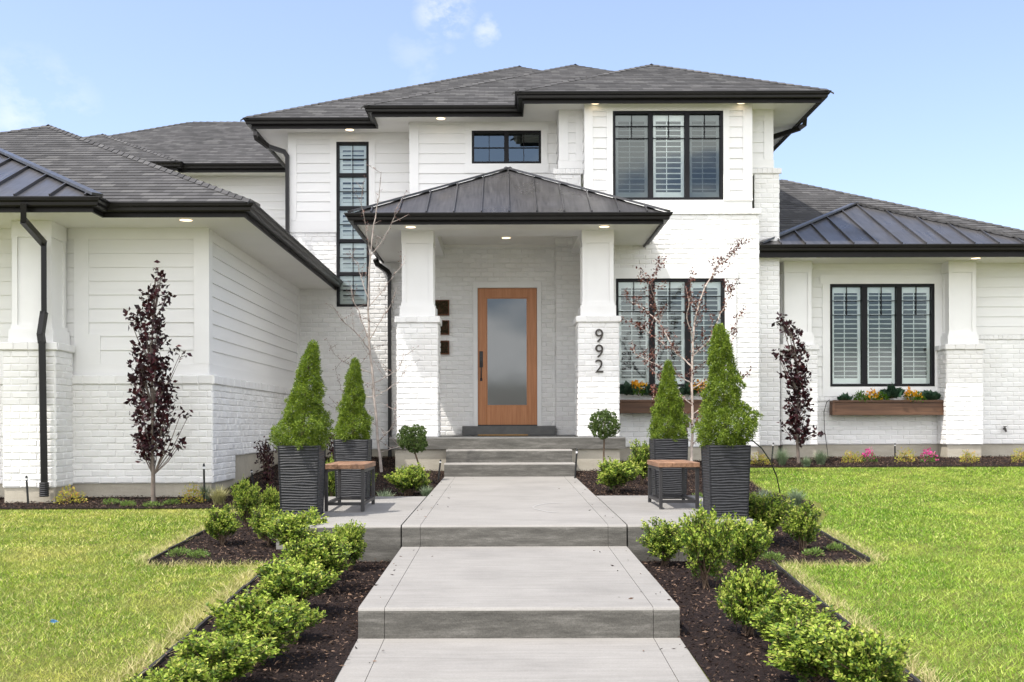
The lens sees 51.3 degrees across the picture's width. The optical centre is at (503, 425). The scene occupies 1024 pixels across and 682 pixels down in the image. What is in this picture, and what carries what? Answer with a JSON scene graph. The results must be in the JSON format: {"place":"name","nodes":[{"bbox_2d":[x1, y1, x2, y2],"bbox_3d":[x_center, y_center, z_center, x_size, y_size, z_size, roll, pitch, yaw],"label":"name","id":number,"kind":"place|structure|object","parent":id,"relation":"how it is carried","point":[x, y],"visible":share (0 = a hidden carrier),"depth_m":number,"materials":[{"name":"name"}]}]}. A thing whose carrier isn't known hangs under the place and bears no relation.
{"place":"outdoors","nodes":[
{"label":"outdoors","id":0,"kind":"place"},
{"bbox_2d":[276,496,425,561],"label":"patio","id":1,"kind":"structure","parent":0,"point":[384,518],"depth_m":9.17,"materials":[{"name":"concrete"}]},
{"bbox_2d":[277,445,325,515],"bbox_3d":[-1.789,0.493,9.480,0.365,0.630,0.365,0,0,0],"label":"planter","id":2,"kind":"object","parent":1,"relation":"on","point":[301,479],"visible":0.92,"depth_m":9.31,"materials":[{"name":"black plastic"}]},
{"bbox_2d":[267,339,334,450],"bbox_3d":[-1.794,-0.266,9.479,0.571,1.010,0.526,0,0,12],"label":"dwarf spruce","id":3,"kind":"object","parent":2,"relation":"in","point":[309,366],"visible":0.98,"depth_m":9.40,"materials":[{"name":"plant"}]},
{"bbox_2d":[324,461,375,510],"bbox_3d":[-1.471,0.578,10.265,0.383,0.435,0.850,0,0,0],"label":"bench","id":4,"kind":"object","parent":1,"relation":"on","point":[364,466],"visible":0.92,"depth_m":9.88,"materials":[{"name":"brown wood"}]},
{"bbox_2d":[333,439,371,499],"bbox_3d":[-1.599,0.465,11.350,0.365,0.630,0.365,0,0,0],"label":"planter","id":5,"kind":"object","parent":1,"relation":"on","point":[354,450],"visible":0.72,"depth_m":11.18,"materials":[{"name":"black plastic"}]},
{"bbox_2d":[332,357,373,441],"bbox_3d":[-1.603,-0.262,11.336,0.472,0.936,0.466,0,0,0],"label":"dwarf spruce","id":6,"kind":"object","parent":5,"relation":"on","point":[353,396],"visible":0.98,"depth_m":11.28,"materials":[{"name":"plant"}]},
{"bbox_2d":[0,466,1023,681],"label":"ground","id":7,"kind":"structure","parent":0,"point":[823,515],"depth_m":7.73,"materials":[{"name":"plant"}]},
{"bbox_2d":[147,512,238,563],"bbox_3d":[-2.897,1.033,10.300,0.018,0.216,3.202,0,0,0],"label":"lawn edging","id":8,"kind":"object","parent":7,"relation":"on","point":[157,556],"visible":0.31,"depth_m":9.51,"materials":[{"name":"plastic"}]},
{"bbox_2d":[134,561,273,680],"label":"lawn edging","id":9,"kind":"object","parent":7,"relation":"on","point":[201,624],"visible":0.37,"depth_m":6.15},
{"bbox_2d":[444,449,574,476],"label":"porch steps","id":10,"kind":"structure","parent":7,"relation":"on","point":[507,462],"depth_m":15.02,"materials":[{"name":"concrete"}]},
{"bbox_2d":[0,63,1023,502],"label":"house","id":11,"kind":"structure","parent":7,"relation":"on","point":[546,211],"depth_m":17.46,"materials":[{"name":"paint"}]},
{"bbox_2d":[336,142,368,306],"bbox_3d":[-2.690,-3.588,19.267,0.581,2.943,0.466,0,0,0],"label":"window","id":12,"kind":"structure","parent":11,"relation":"in","point":[352,158],"depth_m":19.12,"materials":[{"name":"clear glass"}]},
{"bbox_2d":[435,300,448,315],"bbox_3d":[-1.073,-2.022,18.359,0.291,0.266,0.057,0,0,0],"label":"moss panel","id":13,"kind":"object","parent":11,"relation":"attached to","point":[442,306],"visible":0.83,"depth_m":18.36,"materials":[{"name":"brown plant"}]},
{"bbox_2d":[440,340,448,354],"bbox_3d":[-1.072,-1.338,18.359,0.282,0.242,0.059,0,0,0],"label":"moss panel","id":14,"kind":"object","parent":11,"relation":"attached to","point":[444,347],"visible":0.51,"depth_m":18.36,"materials":[{"name":"brown plant"}]},
{"bbox_2d":[440,320,448,334],"bbox_3d":[-1.072,-1.681,18.359,0.280,0.252,0.059,0,0,0],"label":"moss panel","id":15,"kind":"object","parent":11,"relation":"attached to","point":[444,327],"visible":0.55,"depth_m":18.36,"materials":[{"name":"brown plant"}]},
{"bbox_2d":[478,434,527,435],"bbox_3d":[-0.010,0.161,17.650,0.820,0.021,0.600,0,0,0],"label":"doormat","id":16,"kind":"object","parent":11,"relation":"on","point":[502,434],"visible":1,"depth_m":17.35,"materials":[{"name":"fabric"}]},
{"bbox_2d":[472,131,540,163],"bbox_3d":[0.051,-4.793,18.427,1.196,0.570,0.086,0,0,0],"label":"window","id":17,"kind":"structure","parent":11,"relation":"in","point":[488,147],"depth_m":18.44,"materials":[{"name":"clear glass"}]},
{"bbox_2d":[478,288,536,424],"bbox_3d":[0.068,-1.188,18.425,1.020,2.360,0.111,0,0,0],"label":"door","id":18,"kind":"structure","parent":11,"relation":"in","point":[507,317],"depth_m":18.46,"materials":[{"name":"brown wood"}]},
{"bbox_2d":[619,400,702,412],"bbox_3d":[2.609,-0.302,17.211,1.524,0.218,0.218,0,0,0],"label":"window box","id":19,"kind":"object","parent":11,"relation":"attached to","point":[635,406],"visible":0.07,"depth_m":17.12,"materials":[{"name":"brown wood"}]},
{"bbox_2d":[619,381,638,394],"bbox_3d":[2.004,-0.605,17.198,0.335,0.246,0.323,0,0,44],"label":"ornamental kale","id":20,"kind":"object","parent":19,"relation":"in","point":[626,388],"visible":0.98,"depth_m":17.14,"materials":[{"name":"green plant"}]},
{"bbox_2d":[631,380,647,395],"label":"pansy plant","id":21,"kind":"object","parent":19,"relation":"in","point":[635,383],"visible":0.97,"depth_m":17.17,"materials":[{"name":"orange plant"}]},
{"bbox_2d":[641,384,658,395],"bbox_3d":[2.390,-0.573,17.205,0.340,0.215,0.354,0,0,0],"label":"ornamental kale","id":22,"kind":"object","parent":19,"relation":"in","point":[648,390],"visible":0.53,"depth_m":17.16,"materials":[{"name":"green plant"}]},
{"bbox_2d":[679,382,698,394],"bbox_3d":[2.977,-0.593,17.211,0.333,0.219,0.302,0,0,-42],"label":"ornamental kale","id":23,"kind":"object","parent":19,"relation":"in","point":[685,389],"visible":0.81,"depth_m":17.17,"materials":[{"name":"green plant"}]},
{"bbox_2d":[693,379,706,396],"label":"pansy plant","id":24,"kind":"object","parent":19,"relation":"in","point":[697,388],"visible":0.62,"depth_m":17.20,"materials":[{"name":"orange plant"}]},
{"bbox_2d":[613,111,722,199],"bbox_3d":[2.682,-4.398,17.617,1.801,1.454,0.466,0,0,0],"label":"window","id":25,"kind":"structure","parent":11,"relation":"in","point":[658,155],"depth_m":17.44,"materials":[{"name":"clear glass"}]},
{"bbox_2d":[616,278,724,386],"bbox_3d":[2.720,-1.509,17.617,1.776,1.767,0.466,0,0,0],"label":"window","id":26,"kind":"structure","parent":11,"relation":"in","point":[631,368],"depth_m":17.48,"materials":[{"name":"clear glass"}]},
{"bbox_2d":[830,284,934,386],"bbox_3d":[6.563,-1.562,18.717,1.815,1.776,0.466,0,0,0],"label":"window","id":27,"kind":"structure","parent":11,"relation":"in","point":[881,334],"depth_m":18.58,"materials":[{"name":"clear glass"}]},
{"bbox_2d":[829,400,943,414],"bbox_3d":[6.579,-0.302,18.311,1.924,0.258,0.218,0,0,0],"label":"window box","id":28,"kind":"object","parent":11,"relation":"attached to","point":[886,407],"visible":1,"depth_m":18.22,"materials":[{"name":"brown wood"}]},
{"bbox_2d":[852,389,868,401],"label":"salad plant","id":29,"kind":"object","parent":28,"relation":"in","point":[859,395],"visible":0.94,"depth_m":18.29,"materials":[{"name":"plant"}]},
{"bbox_2d":[865,388,882,399],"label":"pansy plant","id":30,"kind":"object","parent":28,"relation":"in","point":[873,395],"visible":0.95,"depth_m":18.29,"materials":[{"name":"yellow plant"}]},
{"bbox_2d":[880,383,904,397],"bbox_3d":[6.676,-0.601,18.303,0.325,0.292,0.474,0,0,-21],"label":"ornamental kale","id":31,"kind":"object","parent":28,"relation":"in","point":[892,390],"visible":0.97,"depth_m":18.21,"materials":[{"name":"green plant"}]},
{"bbox_2d":[902,386,922,401],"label":"pansy plant","id":32,"kind":"object","parent":28,"relation":"in","point":[909,392],"visible":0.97,"depth_m":18.27,"materials":[{"name":"orange plant"}]},
{"bbox_2d":[920,390,940,399],"bbox_3d":[7.327,-0.510,18.316,0.346,0.211,0.333,0,0,-25],"label":"ornamental kale","id":33,"kind":"object","parent":28,"relation":"in","point":[931,395],"visible":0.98,"depth_m":18.25,"materials":[{"name":"green plant"}]},
{"bbox_2d":[0,455,1023,681],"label":"mulch bed","id":34,"kind":"object","parent":7,"relation":"on","point":[308,662],"visible":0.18,"depth_m":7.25,"materials":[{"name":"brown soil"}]},
{"bbox_2d":[25,476,28,505],"bbox_3d":[-5.513,0.773,12.350,0.049,0.383,0.030,0,0,0],"label":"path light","id":35,"kind":"object","parent":34,"relation":"on","point":[26,480],"visible":0.89,"depth_m":12.34,"materials":[{"name":"black plastic"}]},
{"bbox_2d":[51,485,87,503],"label":"spirea shrub","id":36,"kind":"object","parent":34,"relation":"on","point":[67,497],"visible":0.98,"depth_m":12.54,"materials":[{"name":"yellow plant"}]},
{"bbox_2d":[101,498,120,504],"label":"ground cover","id":37,"kind":"object","parent":34,"relation":"on","point":[111,500],"visible":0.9,"depth_m":12.47,"materials":[{"name":"green plant"}]},
{"bbox_2d":[120,500,135,506],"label":"ground cover","id":38,"kind":"object","parent":34,"relation":"on","point":[129,503],"visible":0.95,"depth_m":12.28,"materials":[{"name":"green plant"}]},
{"bbox_2d":[141,500,163,506],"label":"ground cover","id":39,"kind":"object","parent":34,"relation":"on","point":[150,503],"visible":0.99,"depth_m":12.23,"materials":[{"name":"green plant"}]},
{"bbox_2d":[123,260,192,504],"bbox_3d":[-4.043,-0.477,12.411,0.705,2.925,0.697,0,0,40],"label":"purple tree","id":40,"kind":"object","parent":34,"relation":"on","point":[149,365],"visible":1,"depth_m":12.41,"materials":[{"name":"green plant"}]},
{"bbox_2d":[162,498,180,504],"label":"ground cover","id":41,"kind":"object","parent":34,"relation":"on","point":[171,501],"visible":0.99,"depth_m":12.45,"materials":[{"name":"green plant"}]},
{"bbox_2d":[122,655,228,681],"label":"boxwood","id":42,"kind":"object","parent":34,"relation":"on","point":[181,670],"visible":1,"depth_m":4.62,"materials":[{"name":"green plant"}]},
{"bbox_2d":[165,545,192,556],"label":"ground cover","id":43,"kind":"object","parent":34,"relation":"on","point":[178,551],"visible":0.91,"depth_m":9.01,"materials":[{"name":"green plant"}]},
{"bbox_2d":[178,481,205,502],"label":"spirea shrub","id":44,"kind":"object","parent":34,"relation":"on","point":[194,492],"visible":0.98,"depth_m":12.58,"materials":[{"name":"yellow plant"}]},
{"bbox_2d":[185,548,210,557],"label":"ground cover","id":45,"kind":"object","parent":34,"relation":"on","point":[202,552],"visible":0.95,"depth_m":8.93,"materials":[{"name":"green plant"}]},
{"bbox_2d":[203,463,204,501],"bbox_3d":[-3.566,0.697,12.700,0.030,0.487,0.030,0,0,40],"label":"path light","id":46,"kind":"object","parent":34,"relation":"on","point":[203,482],"visible":0.89,"depth_m":12.69,"materials":[{"name":"black plastic"}]},
{"bbox_2d":[199,483,214,500],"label":"grass tuft","id":47,"kind":"object","parent":34,"relation":"on","point":[206,490],"visible":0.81,"depth_m":12.73,"materials":[{"name":"plant"}]},
{"bbox_2d":[205,483,230,504],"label":"grass tuft","id":48,"kind":"object","parent":34,"relation":"on","point":[219,497],"visible":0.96,"depth_m":12.37,"materials":[{"name":"plant"}]},
{"bbox_2d":[201,503,242,544],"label":"boxwood","id":49,"kind":"object","parent":34,"relation":"on","point":[223,523],"visible":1,"depth_m":9.49,"materials":[{"name":"green plant"}]},
{"bbox_2d":[171,627,279,681],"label":"boxwood","id":50,"kind":"object","parent":34,"relation":"on","point":[241,655],"visible":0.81,"depth_m":4.93,"materials":[{"name":"green plant"}]},
{"bbox_2d":[229,474,261,527],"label":"boxwood","id":51,"kind":"object","parent":34,"relation":"on","point":[245,496],"visible":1,"depth_m":10.56,"materials":[{"name":"green plant"}]},
{"bbox_2d":[203,585,310,666],"bbox_3d":[-1.249,1.046,5.503,0.535,0.444,0.537,0,0,-26],"label":"boxwood","id":52,"kind":"object","parent":34,"relation":"on","point":[263,616],"visible":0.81,"depth_m":5.45,"materials":[{"name":"green plant"}]},
{"bbox_2d":[246,502,279,545],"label":"boxwood","id":53,"kind":"object","parent":34,"relation":"on","point":[259,519],"visible":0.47,"depth_m":9.46,"materials":[{"name":"green plant"}]},
{"bbox_2d":[253,436,276,487],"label":"purple bush","id":54,"kind":"object","parent":34,"relation":"on","point":[267,469],"visible":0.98,"depth_m":13.86,"materials":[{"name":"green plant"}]},
{"bbox_2d":[258,484,279,511],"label":"boxwood","id":55,"kind":"object","parent":34,"relation":"on","point":[270,497],"visible":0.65,"depth_m":10.95,"materials":[{"name":"green plant"}]},
{"bbox_2d":[261,505,328,551],"bbox_3d":[-1.714,0.909,8.839,0.572,0.478,0.592,0,0,16],"label":"boxwood","id":56,"kind":"object","parent":34,"relation":"on","point":[284,528],"visible":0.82,"depth_m":8.70,"materials":[{"name":"green plant"}]},
{"bbox_2d":[251,551,342,602],"bbox_3d":[-1.326,1.017,6.700,0.555,0.419,0.536,0,0,30],"label":"boxwood","id":57,"kind":"object","parent":34,"relation":"on","point":[292,577],"visible":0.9,"depth_m":6.60,"materials":[{"name":"green plant"}]},
{"bbox_2d":[273,592,327,643],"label":"boxwood","id":58,"kind":"object","parent":34,"relation":"on","point":[314,617],"visible":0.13,"depth_m":6.00,"materials":[{"name":"green plant"}]},
{"bbox_2d":[278,527,356,585],"bbox_3d":[-1.313,0.954,7.470,0.533,0.490,0.535,0,0,-14],"label":"boxwood","id":59,"kind":"object","parent":34,"relation":"on","point":[329,552],"visible":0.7,"depth_m":7.38,"materials":[{"name":"green plant"}]},
{"bbox_2d":[325,453,335,496],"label":"boxwood","id":60,"kind":"object","parent":34,"relation":"on","point":[331,483],"visible":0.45,"depth_m":12.14,"materials":[{"name":"green plant"}]},
{"bbox_2d":[322,427,348,461],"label":"purple bush","id":61,"kind":"object","parent":34,"relation":"on","point":[331,449],"visible":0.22,"depth_m":15.17,"materials":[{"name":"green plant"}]},
{"bbox_2d":[327,519,367,570],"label":"boxwood","id":62,"kind":"object","parent":34,"relation":"on","point":[354,534],"visible":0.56,"depth_m":8.26,"materials":[{"name":"green plant"}]},
{"bbox_2d":[324,164,416,471],"bbox_3d":[-1.820,-1.461,14.445,1.350,4.196,1.121,0,0,0],"label":"young tree","id":63,"kind":"object","parent":34,"relation":"on","point":[374,400],"visible":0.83,"depth_m":14.49,"materials":[{"name":"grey plant"}]},
{"bbox_2d":[384,462,430,495],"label":"boxwood","id":64,"kind":"object","parent":34,"relation":"on","point":[408,479],"visible":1,"depth_m":13.10,"materials":[{"name":"green plant"}]},
{"bbox_2d":[396,424,427,466],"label":"topiary tree","id":65,"kind":"object","parent":34,"relation":"on","point":[416,439],"visible":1,"depth_m":14.11,"materials":[{"name":"plant"}]},
{"bbox_2d":[417,485,432,496],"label":"grass tuft","id":66,"kind":"object","parent":34,"relation":"on","point":[426,492],"visible":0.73,"depth_m":12.85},
{"bbox_2d":[587,408,620,460],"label":"topiary tree","id":67,"kind":"object","parent":34,"relation":"on","point":[611,427],"visible":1,"depth_m":14.43,"materials":[{"name":"plant"}]},
{"bbox_2d":[596,456,645,492],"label":"boxwood","id":68,"kind":"object","parent":34,"relation":"on","point":[615,475],"visible":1,"depth_m":13.29,"materials":[{"name":"green plant"}]},
{"bbox_2d":[627,438,649,484],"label":"boxwood","id":69,"kind":"object","parent":34,"relation":"on","point":[641,457],"visible":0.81,"depth_m":14.13,"materials":[{"name":"green plant"}]},
{"bbox_2d":[636,516,683,565],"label":"boxwood","id":70,"kind":"object","parent":34,"relation":"on","point":[663,541],"visible":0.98,"depth_m":8.40,"materials":[{"name":"green plant"}]},
{"bbox_2d":[620,235,752,460],"bbox_3d":[2.545,-1.044,14.982,1.877,3.187,1.290,0,0,16],"label":"young tree","id":71,"kind":"object","parent":34,"relation":"on","point":[691,364],"visible":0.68,"depth_m":14.99,"materials":[{"name":"brown plant"}]},
{"bbox_2d":[677,499,738,588],"bbox_3d":[1.444,0.859,7.529,0.435,0.679,0.436,0,0,9],"label":"boxwood","id":72,"kind":"object","parent":34,"relation":"on","point":[707,543],"visible":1,"depth_m":7.48,"materials":[{"name":"green plant"}]},
{"bbox_2d":[714,560,784,635],"bbox_3d":[1.407,1.005,6.129,0.370,0.483,0.454,0,0,6],"label":"boxwood","id":73,"kind":"object","parent":34,"relation":"on","point":[739,596],"visible":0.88,"depth_m":6.03,"materials":[{"name":"green plant"}]},
{"bbox_2d":[722,510,777,572],"bbox_3d":[1.816,0.912,7.998,0.420,0.532,0.406,0,0,31],"label":"boxwood","id":74,"kind":"object","parent":34,"relation":"on","point":[753,542],"visible":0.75,"depth_m":7.91,"materials":[{"name":"green plant"}]},
{"bbox_2d":[750,450,770,464],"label":"spirea shrub","id":75,"kind":"object","parent":34,"relation":"on","point":[759,458],"visible":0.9,"depth_m":16.59,"materials":[{"name":"yellow plant"}]},
{"bbox_2d":[748,491,795,532],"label":"boxwood","id":76,"kind":"object","parent":34,"relation":"on","point":[769,510],"visible":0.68,"depth_m":9.42,"materials":[{"name":"green plant"}]},
{"bbox_2d":[758,551,785,561],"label":"ground cover","id":77,"kind":"object","parent":34,"relation":"on","point":[769,555],"visible":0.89,"depth_m":8.72,"materials":[{"name":"green plant"}]},
{"bbox_2d":[769,447,792,465],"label":"grass tuft","id":78,"kind":"object","parent":34,"relation":"on","point":[782,459],"visible":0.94,"depth_m":16.46,"materials":[{"name":"plant"}]},
{"bbox_2d":[745,590,844,646],"bbox_3d":[1.547,1.060,5.672,0.527,0.387,0.525,0,0,18],"label":"boxwood","id":79,"kind":"object","parent":34,"relation":"on","point":[771,613],"visible":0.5,"depth_m":5.60,"materials":[{"name":"green plant"}]},
{"bbox_2d":[782,487,811,507],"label":"grass tuft","id":80,"kind":"object","parent":34,"relation":"on","point":[798,500],"visible":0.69,"depth_m":11.96,"materials":[{"name":"plant"}]},
{"bbox_2d":[771,312,825,462],"bbox_3d":[4.649,-0.576,16.872,0.657,2.482,0.646,0,0,-42],"label":"purple tree","id":81,"kind":"object","parent":34,"relation":"on","point":[795,382],"visible":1,"depth_m":16.86,"materials":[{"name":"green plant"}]},
{"bbox_2d":[777,501,822,550],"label":"boxwood","id":82,"kind":"object","parent":34,"relation":"on","point":[802,525],"visible":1,"depth_m":9.12,"materials":[{"name":"green plant"}]},
{"bbox_2d":[799,455,812,466],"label":"grass tuft","id":83,"kind":"object","parent":34,"relation":"on","point":[806,462],"visible":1,"depth_m":16.33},
{"bbox_2d":[802,547,824,555],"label":"ground cover","id":84,"kind":"object","parent":34,"relation":"on","point":[813,550],"visible":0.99,"depth_m":8.93,"materials":[{"name":"green plant"}]},
{"bbox_2d":[812,449,829,464],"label":"grass tuft","id":85,"kind":"object","parent":34,"relation":"on","point":[820,459],"visible":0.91,"depth_m":16.56,"materials":[{"name":"plant"}]},
{"bbox_2d":[763,608,892,681],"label":"boxwood","id":86,"kind":"object","parent":34,"relation":"on","point":[794,644],"visible":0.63,"depth_m":4.97,"materials":[{"name":"green plant"}]},
{"bbox_2d":[823,541,845,550],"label":"ground cover","id":87,"kind":"object","parent":34,"relation":"on","point":[835,545],"visible":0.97,"depth_m":9.18,"materials":[{"name":"green plant"}]},
{"bbox_2d":[841,450,863,462],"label":"spirea shrub","id":88,"kind":"object","parent":34,"relation":"on","point":[848,456],"visible":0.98,"depth_m":16.96,"materials":[{"name":"yellow plant"}]},
{"bbox_2d":[812,622,912,681],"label":"boxwood","id":89,"kind":"object","parent":34,"relation":"on","point":[880,661],"visible":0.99,"depth_m":4.73,"materials":[{"name":"green plant"}]},
{"bbox_2d":[861,447,877,461],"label":"flower clump","id":90,"kind":"object","parent":34,"relation":"on","point":[867,455],"visible":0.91,"depth_m":17.07,"materials":[{"name":"pink plant"}]},
{"bbox_2d":[894,447,917,462],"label":"spirea shrub","id":91,"kind":"object","parent":34,"relation":"on","point":[909,455],"visible":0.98,"depth_m":16.97,"materials":[{"name":"yellow plant"}]},
{"bbox_2d":[920,448,938,462],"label":"flower clump","id":92,"kind":"object","parent":34,"relation":"on","point":[932,455],"visible":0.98,"depth_m":16.97,"materials":[{"name":"pink plant"}]},
{"bbox_2d":[959,449,979,462],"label":"spirea shrub","id":93,"kind":"object","parent":34,"relation":"on","point":[968,458],"visible":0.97,"depth_m":16.93,"materials":[{"name":"yellow plant"}]},
{"bbox_2d":[1010,447,1023,462],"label":"spirea shrub","id":94,"kind":"object","parent":34,"relation":"on","point":[1012,457],"visible":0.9,"depth_m":16.96,"materials":[{"name":"yellow plant"}]},
{"bbox_2d":[817,529,869,561],"bbox_3d":[3.008,1.056,9.550,0.018,0.136,1.703,0,0,2],"label":"lawn edging","id":95,"kind":"object","parent":7,"relation":"on","point":[854,551],"visible":0.64,"depth_m":9.27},
{"bbox_2d":[771,560,921,681],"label":"lawn edging","id":96,"kind":"object","parent":7,"relation":"on","point":[823,603],"visible":0.46,"depth_m":7.14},
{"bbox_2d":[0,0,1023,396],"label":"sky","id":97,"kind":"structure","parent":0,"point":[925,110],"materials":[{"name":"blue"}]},
{"bbox_2d":[402,476,626,546],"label":"path","id":98,"kind":"structure","parent":0,"point":[483,512],"depth_m":9.39,"materials":[{"name":"concrete"}]},
{"bbox_2d":[358,546,679,638],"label":"path","id":99,"kind":"structure","parent":0,"point":[516,592],"depth_m":6.42,"materials":[{"name":"concrete"}]},
{"bbox_2d":[334,638,708,681],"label":"path","id":100,"kind":"structure","parent":0,"point":[521,660],"depth_m":5.58,"materials":[{"name":"concrete"}]},
{"bbox_2d":[596,495,752,560],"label":"patio","id":101,"kind":"structure","parent":0,"point":[630,512],"depth_m":9.64,"materials":[{"name":"concrete"}]},
{"bbox_2d":[649,438,687,498],"bbox_3d":[1.756,0.456,11.350,0.365,0.630,0.365,0,0,0],"label":"planter","id":102,"kind":"object","parent":101,"relation":"on","point":[665,449],"visible":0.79,"depth_m":11.18,"materials":[{"name":"black plastic"}]},
{"bbox_2d":[646,359,691,440],"bbox_3d":[1.754,-0.257,11.335,0.439,0.909,0.498,0,0,-18],"label":"dwarf spruce","id":103,"kind":"object","parent":102,"relation":"on","point":[672,426],"visible":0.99,"depth_m":11.28,"materials":[{"name":"plant"}]},
{"bbox_2d":[647,460,699,508],"bbox_3d":[1.651,0.568,10.420,0.388,0.435,0.820,0,0,0],"label":"bench","id":104,"kind":"object","parent":101,"relation":"on","point":[660,464],"visible":1,"depth_m":10.03,"materials":[{"name":"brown wood"}]},
{"bbox_2d":[701,445,750,518],"bbox_3d":[1.936,0.486,9.300,0.365,0.630,0.365,0,0,0],"label":"planter","id":105,"kind":"object","parent":101,"relation":"on","point":[726,477],"visible":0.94,"depth_m":9.13,"materials":[{"name":"black plastic"}]},
{"bbox_2d":[691,323,762,450],"bbox_3d":[1.944,-0.333,9.291,0.586,1.126,0.557,0,0,36],"label":"dwarf spruce","id":106,"kind":"object","parent":105,"relation":"on","point":[725,376],"visible":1,"depth_m":9.21,"materials":[{"name":"plant"}]},
{"bbox_2d":[750,440,780,501],"bbox_3d":[2.380,0.478,9.647,0.038,0.701,0.846,0,0,33],"label":"drip tube","id":107,"kind":"object","parent":106,"relation":"attached to","point":[771,464],"visible":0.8,"depth_m":9.73,"materials":[{"name":"black plastic"}]},
{"bbox_2d":[837,392,852,399],"bbox_3d":[5.869,-0.486,18.306,0.277,0.182,0.240,0,0,-43],"label":"ornamental kale","id":108,"kind":"object","parent":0,"point":[843,396],"visible":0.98,"depth_m":18.27,"materials":[{"name":"green plant"}]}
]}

